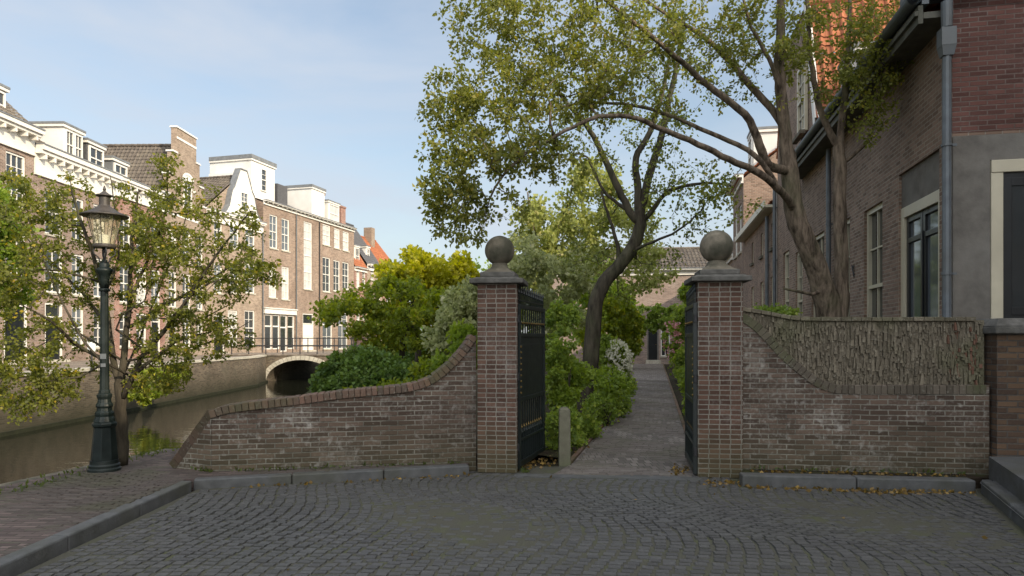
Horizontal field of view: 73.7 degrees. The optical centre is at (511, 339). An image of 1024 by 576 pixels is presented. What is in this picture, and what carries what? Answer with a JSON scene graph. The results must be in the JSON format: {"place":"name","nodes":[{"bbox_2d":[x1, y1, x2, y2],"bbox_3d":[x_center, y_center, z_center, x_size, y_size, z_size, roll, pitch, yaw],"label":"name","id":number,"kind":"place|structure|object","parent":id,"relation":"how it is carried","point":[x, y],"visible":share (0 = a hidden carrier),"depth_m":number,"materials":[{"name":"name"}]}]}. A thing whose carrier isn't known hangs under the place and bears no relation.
{"place":"outdoors","nodes":[
{"label":"outdoors","id":0,"kind":"place"},
{"bbox_2d":[0,180,44,316],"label":"bright green tree","id":1,"kind":"object","parent":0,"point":[5,195],"visible":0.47,"depth_m":9.32,"materials":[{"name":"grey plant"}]},
{"bbox_2d":[0,377,312,483],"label":"canal water","id":2,"kind":"structure","parent":0,"point":[29,454],"depth_m":18.43,"materials":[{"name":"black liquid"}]},
{"bbox_2d":[7,351,342,379],"bbox_3d":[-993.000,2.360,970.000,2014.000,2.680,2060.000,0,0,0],"label":"street ground","id":3,"kind":"structure","parent":0,"point":[77,364],"depth_m":31.23,"materials":[{"name":"grey stone"}]},
{"bbox_2d":[0,83,45,364],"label":"canal house","id":4,"kind":"structure","parent":3,"relation":"on","point":[19,136],"depth_m":28.00,"materials":[{"name":"white paint"}]},
{"bbox_2d":[2,292,27,364],"bbox_3d":[-20.193,-0.450,27.910,0.430,3.100,1.488,0,0,1],"label":"door","id":5,"kind":"structure","parent":4,"relation":"in","point":[17,323],"depth_m":28.02,"materials":[{"name":"white paint"}]},
{"bbox_2d":[6,150,26,209],"bbox_3d":[-20.308,-6.497,27.912,0.200,2.190,1.208,0,0,1],"label":"window","id":6,"kind":"structure","parent":4,"relation":"in","point":[13,160],"depth_m":28.04,"materials":[{"name":"white paint"}]},
{"bbox_2d":[28,121,122,362],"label":"canal house","id":7,"kind":"structure","parent":3,"relation":"on","point":[60,146],"depth_m":31.58,"materials":[{"name":"brick"}]},
{"bbox_2d":[45,251,61,294],"bbox_3d":[-20.266,-2.955,30.168,0.200,1.990,1.268,0,0,1],"label":"window","id":8,"kind":"structure","parent":7,"relation":"in","point":[56,256],"depth_m":30.18,"materials":[{"name":"white paint"}]},
{"bbox_2d":[44,189,63,238],"bbox_3d":[-20.266,-5.530,30.168,0.200,2.040,1.268,0,0,1],"label":"window","id":9,"kind":"structure","parent":7,"relation":"in","point":[50,213],"depth_m":29.97,"materials":[{"name":"white paint"}]},
{"bbox_2d":[43,302,70,362],"bbox_3d":[-20.151,-0.225,30.166,0.430,2.750,1.348,0,0,1],"label":"door","id":10,"kind":"structure","parent":7,"relation":"in","point":[55,311],"depth_m":30.24,"materials":[{"name":"white paint"}]},
{"bbox_2d":[72,307,82,349],"bbox_3d":[-20.236,-0.505,31.782,0.200,1.990,0.985,0,0,1],"label":"window","id":11,"kind":"structure","parent":7,"relation":"in","point":[78,315],"depth_m":31.99,"materials":[{"name":"white paint"}]},
{"bbox_2d":[72,254,83,297],"bbox_3d":[-20.236,-2.955,31.782,0.200,1.990,0.985,0,0,1],"label":"window","id":12,"kind":"structure","parent":7,"relation":"in","point":[74,267],"depth_m":31.79,"materials":[{"name":"white paint"}]},
{"bbox_2d":[71,198,85,243],"bbox_3d":[-20.236,-5.530,31.782,0.200,2.040,0.985,0,0,1],"label":"window","id":13,"kind":"structure","parent":7,"relation":"in","point":[79,202],"depth_m":31.92,"materials":[{"name":"white paint"}]},
{"bbox_2d":[94,311,99,348],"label":"window","id":14,"kind":"structure","parent":7,"relation":"in","point":[96,331],"depth_m":33.33,"materials":[{"name":"white paint"}]},
{"bbox_2d":[0,355,267,436],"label":"quay wall","id":15,"kind":"structure","parent":3,"relation":"on","point":[215,377],"depth_m":25.36,"materials":[{"name":"brick"}]},
{"bbox_2d":[127,358,187,407],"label":"quay shrub","id":16,"kind":"object","parent":15,"relation":"on","point":[145,401],"visible":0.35,"depth_m":22.90,"materials":[{"name":"green plant"}]},
{"bbox_2d":[104,155,169,358],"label":"canal house","id":17,"kind":"structure","parent":3,"relation":"on","point":[115,164],"depth_m":36.15,"materials":[{"name":"brown brick"}]},
{"bbox_2d":[119,266,127,303],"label":"window","id":18,"kind":"structure","parent":17,"relation":"in","point":[124,274],"depth_m":35.54,"materials":[{"name":"white paint"}]},
{"bbox_2d":[136,268,147,305],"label":"window","id":19,"kind":"structure","parent":17,"relation":"in","point":[142,295],"depth_m":37.16,"materials":[{"name":"white paint"}]},
{"bbox_2d":[151,315,165,355],"bbox_3d":[-19.996,-0.225,38.477,0.430,2.750,1.150,0,0,1],"label":"door","id":20,"kind":"structure","parent":17,"relation":"in","point":[155,322],"depth_m":38.70,"materials":[{"name":"white paint"}]},
{"bbox_2d":[103,126,206,356],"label":"canal house","id":21,"kind":"structure","parent":3,"relation":"on","point":[138,156],"depth_m":41.66,"materials":[{"name":"brown brick"}]},
{"bbox_2d":[168,271,177,308],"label":"window","id":22,"kind":"structure","parent":21,"relation":"in","point":[173,287],"depth_m":40.52,"materials":[{"name":"white paint"}]},
{"bbox_2d":[200,168,266,354],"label":"canal house","id":23,"kind":"structure","parent":3,"relation":"on","point":[236,189],"depth_m":47.73,"materials":[{"name":"brown brick"}]},
{"bbox_2d":[245,310,253,344],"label":"window","id":24,"kind":"structure","parent":23,"relation":"in","point":[249,315],"depth_m":48.92,"materials":[{"name":"white paint"}]},
{"bbox_2d":[209,154,299,352],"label":"canal house","id":25,"kind":"structure","parent":3,"relation":"on","point":[280,304],"depth_m":51.99,"materials":[{"name":"brown brick"}]},
{"bbox_2d":[265,314,271,348],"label":"window","id":26,"kind":"structure","parent":25,"relation":"in","point":[268,317],"depth_m":51.09,"materials":[{"name":"white paint"}]},
{"bbox_2d":[269,214,278,249],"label":"window","id":27,"kind":"structure","parent":25,"relation":"in","point":[273,219],"depth_m":51.69,"materials":[{"name":"white paint"}]},
{"bbox_2d":[273,315,278,348],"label":"window","id":28,"kind":"structure","parent":25,"relation":"in","point":[275,317],"depth_m":51.93,"materials":[{"name":"white paint"}]},
{"bbox_2d":[280,315,286,351],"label":"window","id":29,"kind":"structure","parent":25,"relation":"in","point":[283,318],"depth_m":52.93,"materials":[{"name":"white paint"}]},
{"bbox_2d":[281,267,289,300],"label":"window","id":30,"kind":"structure","parent":25,"relation":"in","point":[284,269],"depth_m":53.09,"materials":[{"name":"white paint"}]},
{"bbox_2d":[281,218,290,252],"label":"window","id":31,"kind":"structure","parent":25,"relation":"in","point":[285,223],"depth_m":53.19,"materials":[{"name":"white paint"}]},
{"bbox_2d":[288,315,293,348],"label":"window","id":32,"kind":"structure","parent":25,"relation":"in","point":[290,318],"depth_m":53.84,"materials":[{"name":"white paint"}]},
{"bbox_2d":[214,338,364,381],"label":"canal bridge","id":33,"kind":"structure","parent":3,"relation":"on","point":[277,362],"depth_m":41.53,"materials":[{"name":"brick"}]},
{"bbox_2d":[277,360,319,379],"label":"quay wall","id":34,"kind":"structure","parent":3,"relation":"on","point":[304,369],"depth_m":45.11,"materials":[{"name":"brick"}]},
{"bbox_2d":[275,183,325,351],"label":"canal house","id":35,"kind":"structure","parent":3,"relation":"on","point":[307,200],"depth_m":56.57,"materials":[{"name":"brown brick"}]},
{"bbox_2d":[303,221,312,290],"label":"window","id":36,"kind":"structure","parent":35,"relation":"in","point":[307,226],"depth_m":56.19,"materials":[{"name":"white paint"}]},
{"bbox_2d":[302,313,316,351],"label":"door","id":37,"kind":"structure","parent":35,"relation":"in","point":[307,326],"depth_m":56.15,"materials":[{"name":"white paint"}]},
{"bbox_2d":[319,193,356,350],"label":"canal house","id":38,"kind":"structure","parent":3,"relation":"on","point":[336,255],"depth_m":60.65,"materials":[{"name":"brown brick"}]},
{"bbox_2d":[322,224,330,246],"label":"window","id":39,"kind":"structure","parent":38,"relation":"in","point":[326,228],"depth_m":59.06,"materials":[{"name":"white paint"}]},
{"bbox_2d":[322,257,330,292],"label":"window","id":40,"kind":"structure","parent":38,"relation":"in","point":[326,261],"depth_m":59.06,"materials":[{"name":"white paint"}]},
{"bbox_2d":[322,323,332,349],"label":"window","id":41,"kind":"structure","parent":38,"relation":"in","point":[327,332],"depth_m":59.22,"materials":[{"name":"white paint"}]},
{"bbox_2d":[333,260,340,292],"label":"window","id":42,"kind":"structure","parent":38,"relation":"in","point":[335,263],"depth_m":60.54,"materials":[{"name":"white paint"}]},
{"bbox_2d":[338,313,346,349],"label":"window","id":43,"kind":"structure","parent":38,"relation":"in","point":[340,328],"depth_m":61.73,"materials":[{"name":"white paint"}]},
{"bbox_2d":[342,262,347,289],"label":"window","id":44,"kind":"structure","parent":38,"relation":"in","point":[344,265],"depth_m":62.08,"materials":[{"name":"white paint"}]},
{"bbox_2d":[339,205,369,344],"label":"canal house","id":45,"kind":"structure","parent":3,"relation":"on","point":[360,270],"depth_m":64.65,"materials":[{"name":"white paint"}]},
{"bbox_2d":[346,222,381,340],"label":"canal house","id":46,"kind":"structure","parent":3,"relation":"on","point":[368,257],"depth_m":67.65,"materials":[{"name":"white paint"}]},
{"bbox_2d":[360,227,395,304],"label":"canal house","id":47,"kind":"structure","parent":3,"relation":"on","point":[376,249],"depth_m":72.75,"materials":[{"name":"white paint"}]},
{"bbox_2d":[0,448,476,557],"bbox_3d":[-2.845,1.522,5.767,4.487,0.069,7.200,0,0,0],"label":"footpath paving","id":48,"kind":"structure","parent":0,"point":[93,494],"depth_m":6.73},
{"bbox_2d":[0,449,168,486],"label":"bank kerb","id":49,"kind":"structure","parent":48,"relation":"on","point":[32,478],"depth_m":7.61,"materials":[{"name":"stone"}]},
{"bbox_2d":[0,481,190,575],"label":"kerb","id":50,"kind":"structure","parent":48,"relation":"on","point":[22,560],"depth_m":5.46,"materials":[{"name":"grey stone"}]},
{"bbox_2d":[79,186,128,472],"bbox_3d":[-4.657,-0.125,7.800,0.496,3.260,0.496,0,0,-17],"label":"street lamp","id":51,"kind":"object","parent":48,"relation":"on","point":[104,455],"visible":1,"depth_m":7.75,"materials":[{"name":"metal"}]},
{"bbox_2d":[0,151,285,465],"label":"slim quay tree","id":52,"kind":"object","parent":48,"relation":"on","point":[129,259],"visible":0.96,"depth_m":7.93,"materials":[{"name":"green plant"}]},
{"bbox_2d":[0,0,834,331],"label":"sky","id":53,"kind":"structure","parent":0,"point":[328,93],"materials":[{"name":"blue"}]},
{"bbox_2d":[191,362,684,491],"bbox_3d":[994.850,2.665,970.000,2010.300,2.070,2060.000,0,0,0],"label":"garden ground","id":54,"kind":"structure","parent":0,"point":[546,464],"depth_m":9.17,"materials":[{"name":"soil"}]},
{"bbox_2d":[558,407,570,466],"bbox_3d":[0.669,1.242,8.700,0.150,0.755,0.150,0,0,0],"label":"wooden post","id":55,"kind":"object","parent":54,"relation":"on","point":[564,441],"visible":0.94,"depth_m":8.63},
{"bbox_2d":[554,257,639,349],"bbox_3d":[4.605,-1.613,38.117,5.121,6.095,5.366,0,0,0],"label":"garden tree","id":56,"kind":"object","parent":54,"relation":"on","point":[583,300],"visible":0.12,"depth_m":37.40,"materials":[{"name":"green plant"}]},
{"bbox_2d":[552,247,707,363],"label":"garden house","id":57,"kind":"structure","parent":54,"relation":"on","point":[652,352],"depth_m":44.44,"materials":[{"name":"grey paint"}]},
{"bbox_2d":[645,329,660,363],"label":"door","id":58,"kind":"structure","parent":57,"relation":"in","point":[652,339],"depth_m":44.44,"materials":[{"name":"grey paint"}]},
{"bbox_2d":[726,126,777,306],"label":"row house","id":59,"kind":"structure","parent":54,"relation":"on","point":[753,188],"depth_m":29.17,"materials":[{"name":"brown brick"}]},
{"bbox_2d":[735,200,772,307],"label":"row house","id":60,"kind":"structure","parent":54,"relation":"on","point":[755,234],"depth_m":24.24,"materials":[{"name":"brick"}]},
{"bbox_2d":[772,0,899,316],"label":"row house","id":61,"kind":"structure","parent":54,"relation":"on","point":[787,267],"depth_m":18.09,"materials":[{"name":"brown brick"}]},
{"bbox_2d":[785,251,788,309],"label":"window","id":62,"kind":"structure","parent":61,"relation":"in","point":[787,253],"depth_m":19.80,"materials":[{"name":"beige paint"}]},
{"bbox_2d":[797,253,801,316],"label":"window","id":63,"kind":"structure","parent":61,"relation":"in","point":[799,263],"depth_m":18.09,"materials":[{"name":"beige paint"}]},
{"bbox_2d":[792,61,807,144],"bbox_3d":[7.266,-5.980,17.240,0.200,1.840,1.020,0,0,12],"label":"window","id":64,"kind":"structure","parent":61,"relation":"in","point":[802,110],"depth_m":17.21,"materials":[{"name":"beige paint"}]},
{"bbox_2d":[795,0,1023,318],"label":"row house","id":65,"kind":"structure","parent":54,"relation":"on","point":[935,198],"depth_m":8.96,"materials":[{"name":"brown brick"}]},
{"bbox_2d":[847,219,849,316],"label":"window","id":66,"kind":"structure","parent":65,"relation":"in","point":[848,221],"depth_m":13.54,"materials":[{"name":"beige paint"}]},
{"bbox_2d":[867,203,881,316],"bbox_3d":[6.232,-0.872,11.732,0.200,2.824,1.138,0,0,12],"label":"window","id":67,"kind":"structure","parent":65,"relation":"in","point":[874,216],"depth_m":11.97,"materials":[{"name":"beige paint"}]},
{"bbox_2d":[901,189,938,316],"bbox_3d":[5.807,-0.499,9.743,0.240,2.998,1.643,0,0,12],"label":"garden door","id":68,"kind":"structure","parent":65,"relation":"in","point":[919,219],"depth_m":9.76,"materials":[{"name":"black paint"}]},
{"bbox_2d":[990,159,1023,318],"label":"front door","id":69,"kind":"structure","parent":65,"relation":"in","point":[1006,188],"depth_m":8.46,"materials":[{"name":"beige paint"}]},
{"bbox_2d":[310,370,602,457],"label":"garden soil","id":70,"kind":"structure","parent":0,"point":[551,452],"depth_m":13.11,"materials":[{"name":"brown soil"}]},
{"bbox_2d":[306,342,414,392],"bbox_3d":[-2.143,0.822,10.350,1.693,1.564,1.585,0,0,32],"label":"round bush","id":71,"kind":"object","parent":70,"relation":"on","point":[355,366],"visible":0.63,"depth_m":9.98,"materials":[{"name":"green plant"}]},
{"bbox_2d":[306,270,454,361],"bbox_3d":[-2.033,0.032,12.193,3.013,2.478,2.210,0,0,0],"label":"maple tree","id":72,"kind":"object","parent":70,"relation":"on","point":[396,326],"visible":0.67,"depth_m":11.82,"materials":[{"name":"green plant"}]},
{"bbox_2d":[342,355,433,390],"bbox_3d":[-1.602,0.907,9.381,1.568,1.398,0.690,0,0,-24],"label":"shrub","id":73,"kind":"object","parent":70,"relation":"on","point":[421,372],"visible":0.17,"depth_m":9.46,"materials":[{"name":"green plant"}]},
{"bbox_2d":[360,326,430,362],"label":"evergreen shrub","id":74,"kind":"object","parent":70,"relation":"on","point":[409,358],"visible":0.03,"depth_m":21.91,"materials":[{"name":"green plant"}]},
{"bbox_2d":[371,243,479,369],"bbox_3d":[-1.983,-0.638,16.306,3.031,3.513,3.279,0,0,0],"label":"golden tree","id":75,"kind":"object","parent":70,"relation":"on","point":[438,271],"visible":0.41,"depth_m":15.40,"materials":[{"name":"yellow plant"}]},
{"bbox_2d":[420,273,476,358],"bbox_3d":[-0.828,0.262,10.872,0.956,2.683,1.597,0,0,33],"label":"pale leaved shrub","id":76,"kind":"object","parent":70,"relation":"on","point":[460,305],"visible":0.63,"depth_m":10.50,"materials":[{"name":"green plant"}]},
{"bbox_2d":[424,318,476,370],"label":"green shrub","id":77,"kind":"object","parent":70,"relation":"on","point":[460,335],"visible":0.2,"depth_m":9.34,"materials":[{"name":"green plant"}]},
{"bbox_2d":[507,226,600,339],"bbox_3d":[0.937,-0.543,16.186,2.386,4.292,2.102,0,0,-31],"label":"pale leaved shrub","id":78,"kind":"object","parent":70,"relation":"on","point":[527,262],"visible":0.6,"depth_m":15.84,"materials":[{"name":"green plant"}]},
{"bbox_2d":[545,296,584,392],"bbox_3d":[0.793,0.464,10.619,0.724,2.279,1.333,0,0,0],"label":"leafy shrub","id":79,"kind":"object","parent":70,"relation":"on","point":[561,317],"visible":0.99,"depth_m":10.51,"materials":[{"name":"green plant"}]},
{"bbox_2d":[545,401,588,456],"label":"shrub","id":80,"kind":"object","parent":70,"relation":"on","point":[551,418],"visible":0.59,"depth_m":9.46,"materials":[{"name":"green plant"}]},
{"bbox_2d":[489,156,681,297],"bbox_3d":[2.119,-2.529,20.859,6.005,6.255,3.129,0,0,0],"label":"pale green tree","id":81,"kind":"object","parent":70,"relation":"on","point":[567,223],"visible":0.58,"depth_m":20.60,"materials":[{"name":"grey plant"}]},
{"bbox_2d":[545,356,633,416],"bbox_3d":[1.310,0.936,11.893,0.874,1.338,3.718,0,0,25],"label":"leafy shrub","id":82,"kind":"object","parent":70,"relation":"on","point":[582,376],"visible":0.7,"depth_m":11.03,"materials":[{"name":"green plant"}]},
{"bbox_2d":[575,375,637,439],"bbox_3d":[2.209,1.320,14.518,0.920,0.774,8.026,0,0,16],"label":"shrub","id":83,"kind":"object","parent":70,"relation":"on","point":[599,406],"visible":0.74,"depth_m":12.54,"materials":[{"name":"green plant"}]},
{"bbox_2d":[576,291,645,358],"bbox_3d":[3.061,0.100,20.113,3.148,3.006,1.674,0,0,-41],"label":"leafy shrub","id":84,"kind":"object","parent":70,"relation":"on","point":[620,324],"visible":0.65,"depth_m":19.82,"materials":[{"name":"green plant"}]},
{"bbox_2d":[598,332,634,391],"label":"flowering shrub","id":85,"kind":"object","parent":70,"relation":"on","point":[611,349],"visible":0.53,"depth_m":15.19,"materials":[{"name":"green plant"}]},
{"bbox_2d":[524,26,741,413],"bbox_3d":[2.441,-2.308,14.141,4.393,8.252,2.523,0,0,14],"label":"leaning tree","id":86,"kind":"object","parent":70,"relation":"on","point":[638,216],"visible":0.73,"depth_m":13.92,"materials":[{"name":"green plant"}]},
{"bbox_2d":[17,467,1023,575],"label":"square bedding","id":87,"kind":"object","parent":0,"point":[503,536],"depth_m":5.72,"materials":[{"name":"grey sand"}]},
{"bbox_2d":[169,335,476,471],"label":"garden wall","id":88,"kind":"structure","parent":87,"relation":"on","point":[428,419],"depth_m":8.04,"materials":[{"name":"brick"}]},
{"bbox_2d":[194,464,468,490],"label":"kerb","id":89,"kind":"structure","parent":87,"relation":"on","point":[315,477],"depth_m":7.66,"materials":[{"name":"grey stone"}]},
{"bbox_2d":[469,236,527,472],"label":"gate pillar","id":90,"kind":"structure","parent":87,"relation":"on","point":[499,282],"depth_m":8.16,"materials":[{"name":"brick"}]},
{"bbox_2d":[517,285,544,468],"bbox_3d":[0.249,0.449,8.804,0.072,2.243,1.238,0,0,17],"label":"gate leaf","id":91,"kind":"object","parent":90,"relation":"attached to","point":[531,386],"visible":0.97,"depth_m":8.77,"materials":[{"name":"black paint"}]},
{"bbox_2d":[514,473,701,480],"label":"threshold kerb","id":92,"kind":"structure","parent":87,"relation":"on","point":[617,477],"depth_m":7.89,"materials":[{"name":"grey stone"}]},
{"bbox_2d":[232,419,986,569],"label":"fallen leaves","id":93,"kind":"object","parent":87,"relation":"on","point":[877,491],"visible":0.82,"depth_m":7.44,"materials":[{"name":"brown plant"}]},
{"bbox_2d":[684,230,751,477],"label":"gate pillar","id":94,"kind":"structure","parent":87,"relation":"on","point":[718,280],"depth_m":7.86,"materials":[{"name":"brick"}]},
{"bbox_2d":[685,283,696,473],"bbox_3d":[2.224,0.449,8.488,0.073,2.243,1.208,0,0,10],"label":"gate leaf","id":95,"kind":"object","parent":94,"relation":"attached to","point":[691,381],"visible":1,"depth_m":8.31,"materials":[{"name":"black paint"}]},
{"bbox_2d":[739,472,975,491],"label":"kerb","id":96,"kind":"structure","parent":87,"relation":"on","point":[842,481],"depth_m":7.30,"materials":[{"name":"grey stone"}]},
{"bbox_2d":[743,307,988,473],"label":"garden wall","id":97,"kind":"structure","parent":87,"relation":"on","point":[896,394],"depth_m":7.73,"materials":[{"name":"brick"}]},
{"bbox_2d":[981,480,1023,529],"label":"stone step","id":98,"kind":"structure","parent":87,"relation":"on","point":[1008,498],"depth_m":6.38,"materials":[{"name":"grey stone"}]},
{"bbox_2d":[989,457,1023,502],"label":"stone step","id":99,"kind":"object","parent":87,"relation":"on","point":[1007,473],"visible":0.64,"depth_m":6.78,"materials":[{"name":"grey stone"}]},
{"bbox_2d":[22,471,1023,575],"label":"square paving","id":100,"kind":"structure","parent":0,"point":[647,509],"depth_m":5.61,"materials":[{"name":"grey stone"}]},
{"bbox_2d":[0,417,976,493],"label":"weeds","id":101,"kind":"object","parent":100,"relation":"on","point":[293,467],"visible":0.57,"depth_m":7.77,"materials":[{"name":"green plant"}]},
{"bbox_2d":[554,364,696,476],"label":"garden path","id":102,"kind":"structure","parent":0,"point":[649,371],"depth_m":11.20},
{"bbox_2d":[571,372,631,463],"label":"path kerb","id":103,"kind":"structure","parent":102,"relation":"on","point":[574,456],"depth_m":9.63,"materials":[{"name":"brick"}]},
{"bbox_2d":[663,364,684,432],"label":"path kerb","id":104,"kind":"structure","parent":102,"relation":"on","point":[679,412],"depth_m":16.29,"materials":[{"name":"stone"}]},
{"bbox_2d":[665,365,684,419],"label":"garden soil","id":105,"kind":"structure","parent":0,"point":[675,387],"depth_m":21.43,"materials":[{"name":"brown soil"}]},
{"bbox_2d":[629,302,685,359],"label":"hedge arch","id":106,"kind":"structure","parent":105,"relation":"on","point":[655,320],"depth_m":35.64,"materials":[{"name":"green plant"}]},
{"bbox_2d":[412,0,914,316],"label":"twin trunk tree","id":107,"kind":"object","parent":105,"relation":"on","point":[830,296],"visible":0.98,"depth_m":9.09,"materials":[{"name":"green plant"}]},
{"bbox_2d":[661,302,685,376],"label":"rose bush","id":108,"kind":"object","parent":105,"relation":"on","point":[676,356],"visible":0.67,"depth_m":24.67,"materials":[{"name":"green plant"}]},
{"bbox_2d":[675,364,684,414],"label":"shrub","id":109,"kind":"object","parent":105,"relation":"on","point":[681,380],"visible":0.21,"depth_m":15.21,"materials":[{"name":"green plant"}]},
{"bbox_2d":[676,282,690,303],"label":"climbing plant","id":110,"kind":"object","parent":105,"relation":"on","point":[683,289],"visible":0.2,"depth_m":29.94,"materials":[{"name":"green plant"}]},
{"bbox_2d":[751,302,802,315],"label":"clipped hedge","id":111,"kind":"object","parent":105,"relation":"on","point":[779,309],"visible":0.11,"depth_m":10.08,"materials":[{"name":"green plant"}]},
{"bbox_2d":[742,469,988,488],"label":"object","id":112,"kind":"structure","parent":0,"point":[977,478],"depth_m":7.54,"materials":[{"name":"stone"}]},
{"bbox_2d":[976,318,1023,456],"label":"stair pier","id":113,"kind":"structure","parent":0,"point":[1004,359],"depth_m":7.45,"materials":[{"name":"brick"}]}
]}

